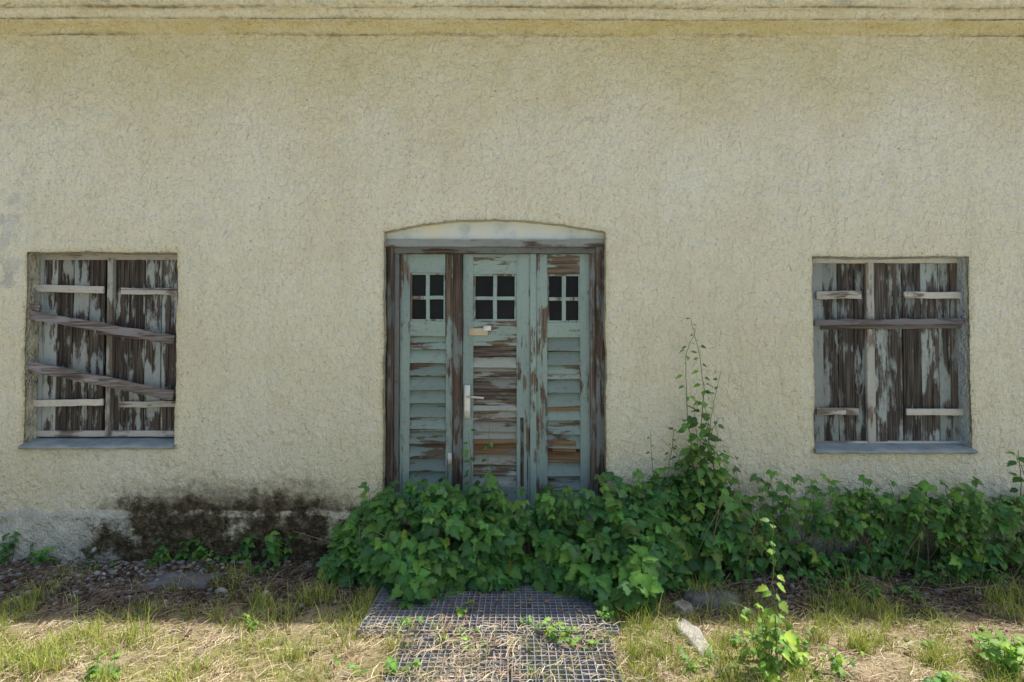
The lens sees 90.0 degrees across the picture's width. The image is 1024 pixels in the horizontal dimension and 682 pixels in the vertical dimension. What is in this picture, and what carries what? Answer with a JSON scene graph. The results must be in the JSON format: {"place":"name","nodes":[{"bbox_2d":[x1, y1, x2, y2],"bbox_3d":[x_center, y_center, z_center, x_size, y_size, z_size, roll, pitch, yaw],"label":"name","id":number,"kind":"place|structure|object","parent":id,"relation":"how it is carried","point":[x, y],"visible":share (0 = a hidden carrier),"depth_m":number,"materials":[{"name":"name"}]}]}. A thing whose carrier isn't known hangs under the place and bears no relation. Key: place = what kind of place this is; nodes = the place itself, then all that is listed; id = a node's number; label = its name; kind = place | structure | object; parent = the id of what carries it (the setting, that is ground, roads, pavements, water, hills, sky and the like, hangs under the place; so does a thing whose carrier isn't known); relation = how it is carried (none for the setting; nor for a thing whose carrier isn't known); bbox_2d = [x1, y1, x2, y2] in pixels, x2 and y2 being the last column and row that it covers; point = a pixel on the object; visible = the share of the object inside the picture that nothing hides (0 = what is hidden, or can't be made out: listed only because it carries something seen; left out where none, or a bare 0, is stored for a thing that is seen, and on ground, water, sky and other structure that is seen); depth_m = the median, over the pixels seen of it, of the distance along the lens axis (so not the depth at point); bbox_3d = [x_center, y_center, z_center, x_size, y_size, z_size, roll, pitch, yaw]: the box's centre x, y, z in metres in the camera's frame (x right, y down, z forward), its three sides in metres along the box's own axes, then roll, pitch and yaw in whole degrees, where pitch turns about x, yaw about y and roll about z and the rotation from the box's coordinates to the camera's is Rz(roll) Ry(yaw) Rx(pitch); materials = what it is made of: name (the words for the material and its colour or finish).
{"place":"outdoors","nodes":[
{"label":"outdoors","id":0,"kind":"place"},
{"bbox_2d":[415,425,493,505],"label":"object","id":1,"kind":"object","parent":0,"point":[465,453],"depth_m":3.91,"materials":[{"name":"green plant"}]},
{"bbox_2d":[0,559,1023,681],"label":"ground","id":2,"kind":"structure","parent":0,"point":[302,625],"depth_m":2.92,"materials":[{"name":"soil"}]},
{"bbox_2d":[140,572,224,589],"bbox_3d":[-2.278,1.682,3.550,0.519,0.111,0.220,0,-1,-4],"label":"stone slab","id":3,"kind":"object","parent":2,"relation":"on","point":[201,582],"depth_m":3.52,"materials":[{"name":"grey stone"}]},
{"bbox_2d":[104,261,462,454],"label":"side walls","id":4,"kind":"structure","parent":2,"relation":"on","point":[106,337],"depth_m":9.45,"materials":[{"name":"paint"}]},
{"bbox_2d":[358,584,622,681],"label":"metal grating","id":5,"kind":"object","parent":2,"relation":"on","point":[551,609],"visible":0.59,"depth_m":2.86,"materials":[{"name":"grey metal"}]},
{"bbox_2d":[0,35,1023,562],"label":"front wall","id":6,"kind":"structure","parent":2,"relation":"on","point":[272,193],"depth_m":3.94,"materials":[{"name":"paint"}]},
{"bbox_2d":[17,436,174,449],"bbox_3d":[-3.156,0.789,3.975,1.177,0.076,0.204,0,-1,0],"label":"window sill","id":7,"kind":"structure","parent":6,"relation":"on","point":[112,442],"depth_m":3.92,"materials":[{"name":"blue paint"}]},
{"bbox_2d":[34,254,177,436],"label":"window shutters","id":8,"kind":"object","parent":6,"relation":"attached to","point":[142,291],"depth_m":4.05,"materials":[{"name":"wood"}]},
{"bbox_2d":[27,288,175,399],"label":"nailed planks","id":9,"kind":"object","parent":8,"relation":"attached to","point":[102,328],"visible":0.99,"depth_m":3.96,"materials":[{"name":"grey wood"}]},
{"bbox_2d":[385,221,605,517],"bbox_3d":[-0.130,0.230,4.024,1.747,2.380,0.144,0,-1,0],"label":"door frame","id":10,"kind":"structure","parent":6,"relation":"attached to","point":[495,237],"depth_m":4.00,"materials":[{"name":"paint"}]},
{"bbox_2d":[399,254,452,514],"bbox_3d":[-0.676,0.375,4.061,0.422,2.144,0.055,0,-1,0],"label":"fixed leaf","id":11,"kind":"object","parent":10,"relation":"attached to","point":[426,371],"visible":0.92,"depth_m":4.05,"materials":[{"name":"teal paint"}]},
{"bbox_2d":[462,254,529,509],"bbox_3d":[-0.122,0.374,4.061,0.538,2.144,0.049,0,-1,0],"label":"leaf","id":12,"kind":"object","parent":10,"relation":"attached to","point":[496,359],"visible":0.88,"depth_m":4.05,"materials":[{"name":"teal paint"}]},
{"bbox_2d":[452,254,579,507],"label":"door posts and repairs","id":13,"kind":"object","parent":10,"relation":"attached to","point":[457,363],"visible":0.91,"depth_m":4.02,"materials":[{"name":"wood"}]},
{"bbox_2d":[536,254,589,515],"bbox_3d":[0.411,0.375,4.063,0.446,2.144,0.056,0,-1,0],"label":"leaf","id":14,"kind":"object","parent":10,"relation":"attached to","point":[562,334],"visible":0.88,"depth_m":4.05,"materials":[{"name":"teal paint"}]},
{"bbox_2d":[394,516,607,558],"bbox_3d":[-0.132,1.533,3.876,1.903,0.334,0.447,0,-1,0],"label":"door step","id":15,"kind":"object","parent":6,"relation":"attached to","point":[590,518],"depth_m":3.84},
{"bbox_2d":[0,0,1023,37],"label":"cornice","id":16,"kind":"structure","parent":6,"relation":"attached to","point":[642,18],"depth_m":3.89,"materials":[{"name":"paint"}]},
{"bbox_2d":[812,258,962,443],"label":"window shutters","id":17,"kind":"object","parent":6,"relation":"attached to","point":[886,385],"depth_m":4.05,"materials":[{"name":"wood"}]},
{"bbox_2d":[813,318,965,329],"bbox_3d":[2.956,-0.135,3.998,1.217,0.092,0.071,0,-1,0],"label":"cross plank","id":18,"kind":"object","parent":17,"relation":"attached to","point":[902,323],"visible":0.99,"depth_m":3.97,"materials":[{"name":"grey wood"}]},
{"bbox_2d":[814,443,977,453],"bbox_3d":[2.914,0.825,3.974,1.225,0.078,0.205,0,-1,0],"label":"window sill","id":19,"kind":"structure","parent":6,"relation":"on","point":[889,448],"depth_m":3.91,"materials":[{"name":"blue paint"}]},
{"bbox_2d":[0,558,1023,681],"bbox_3d":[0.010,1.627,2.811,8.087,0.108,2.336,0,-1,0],"label":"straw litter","id":20,"kind":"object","parent":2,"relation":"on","point":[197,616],"visible":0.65,"depth_m":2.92,"materials":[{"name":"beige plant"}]},
{"bbox_2d":[0,530,1023,599],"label":"wall foot weeds","id":21,"kind":"object","parent":2,"relation":"on","point":[272,552],"depth_m":3.76,"materials":[{"name":"green plant"}]},
{"bbox_2d":[0,557,1023,616],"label":"gravel","id":22,"kind":"structure","parent":2,"relation":"on","point":[112,571],"depth_m":3.56,"materials":[{"name":"grey gravel"}]},
{"bbox_2d":[0,559,1023,663],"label":"dead leaves","id":23,"kind":"object","parent":2,"relation":"on","point":[200,650],"visible":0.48,"depth_m":3.12,"materials":[{"name":"plant"}]},
{"bbox_2d":[84,600,1023,681],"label":"foreground weeds","id":24,"kind":"object","parent":2,"relation":"on","point":[994,650],"visible":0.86,"depth_m":2.54,"materials":[{"name":"green plant"}]},
{"bbox_2d":[293,454,1023,615],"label":"bramble bush","id":25,"kind":"object","parent":2,"relation":"on","point":[374,543],"visible":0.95,"depth_m":3.54,"materials":[{"name":"green plant"}]},
{"bbox_2d":[645,427,691,520],"bbox_3d":[1.141,0.987,3.721,0.397,0.716,0.166,0,-1,0],"label":"tall weed","id":26,"kind":"object","parent":25,"relation":"on","point":[657,470],"visible":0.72,"depth_m":3.74,"materials":[{"name":"green plant"}]},
{"bbox_2d":[676,318,723,521],"bbox_3d":[1.372,0.596,3.733,0.365,1.537,0.225,0,-1,0],"label":"tall weed","id":27,"kind":"object","parent":25,"relation":"on","point":[692,421],"visible":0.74,"depth_m":3.74,"materials":[{"name":"green plant"}]},
{"bbox_2d":[680,390,742,531],"bbox_3d":[1.432,0.866,3.711,0.507,1.018,0.297,0,-1,0],"label":"tall weed","id":28,"kind":"object","parent":25,"relation":"on","point":[723,474],"visible":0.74,"depth_m":3.71,"materials":[{"name":"green plant"}]},
{"bbox_2d":[948,450,1023,530],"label":"edge weed","id":29,"kind":"object","parent":25,"relation":"on","point":[1012,514],"visible":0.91,"depth_m":3.60,"materials":[{"name":"green plant"}]},
{"bbox_2d":[672,599,693,615],"bbox_3d":[1.059,1.674,3.173,0.114,0.108,0.138,0,-1,-21],"label":"broken stone","id":30,"kind":"object","parent":2,"relation":"on","point":[682,603],"visible":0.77,"depth_m":3.15,"materials":[{"name":"grey stone"}]},
{"bbox_2d":[672,618,716,660],"bbox_3d":[1.009,1.672,2.840,0.144,0.101,0.429,0,-1,-8],"label":"broken stone","id":31,"kind":"object","parent":2,"relation":"on","point":[689,628],"visible":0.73,"depth_m":2.85,"materials":[{"name":"white stone"}]},
{"bbox_2d":[682,590,739,610],"bbox_3d":[1.274,1.673,3.257,0.400,0.122,0.198,0,-1,0],"label":"stone slab","id":32,"kind":"object","parent":2,"relation":"on","point":[692,595],"depth_m":3.23,"materials":[{"name":"grey stone"}]},
{"bbox_2d":[754,517,796,681],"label":"sapling weed","id":33,"kind":"object","parent":2,"relation":"on","point":[788,636],"visible":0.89,"depth_m":2.51,"materials":[{"name":"green plant"}]},
{"bbox_2d":[0,546,1023,681],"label":"grass","id":34,"kind":"structure","parent":0,"point":[647,621],"depth_m":2.85,"materials":[{"name":"green plant"}]}
]}

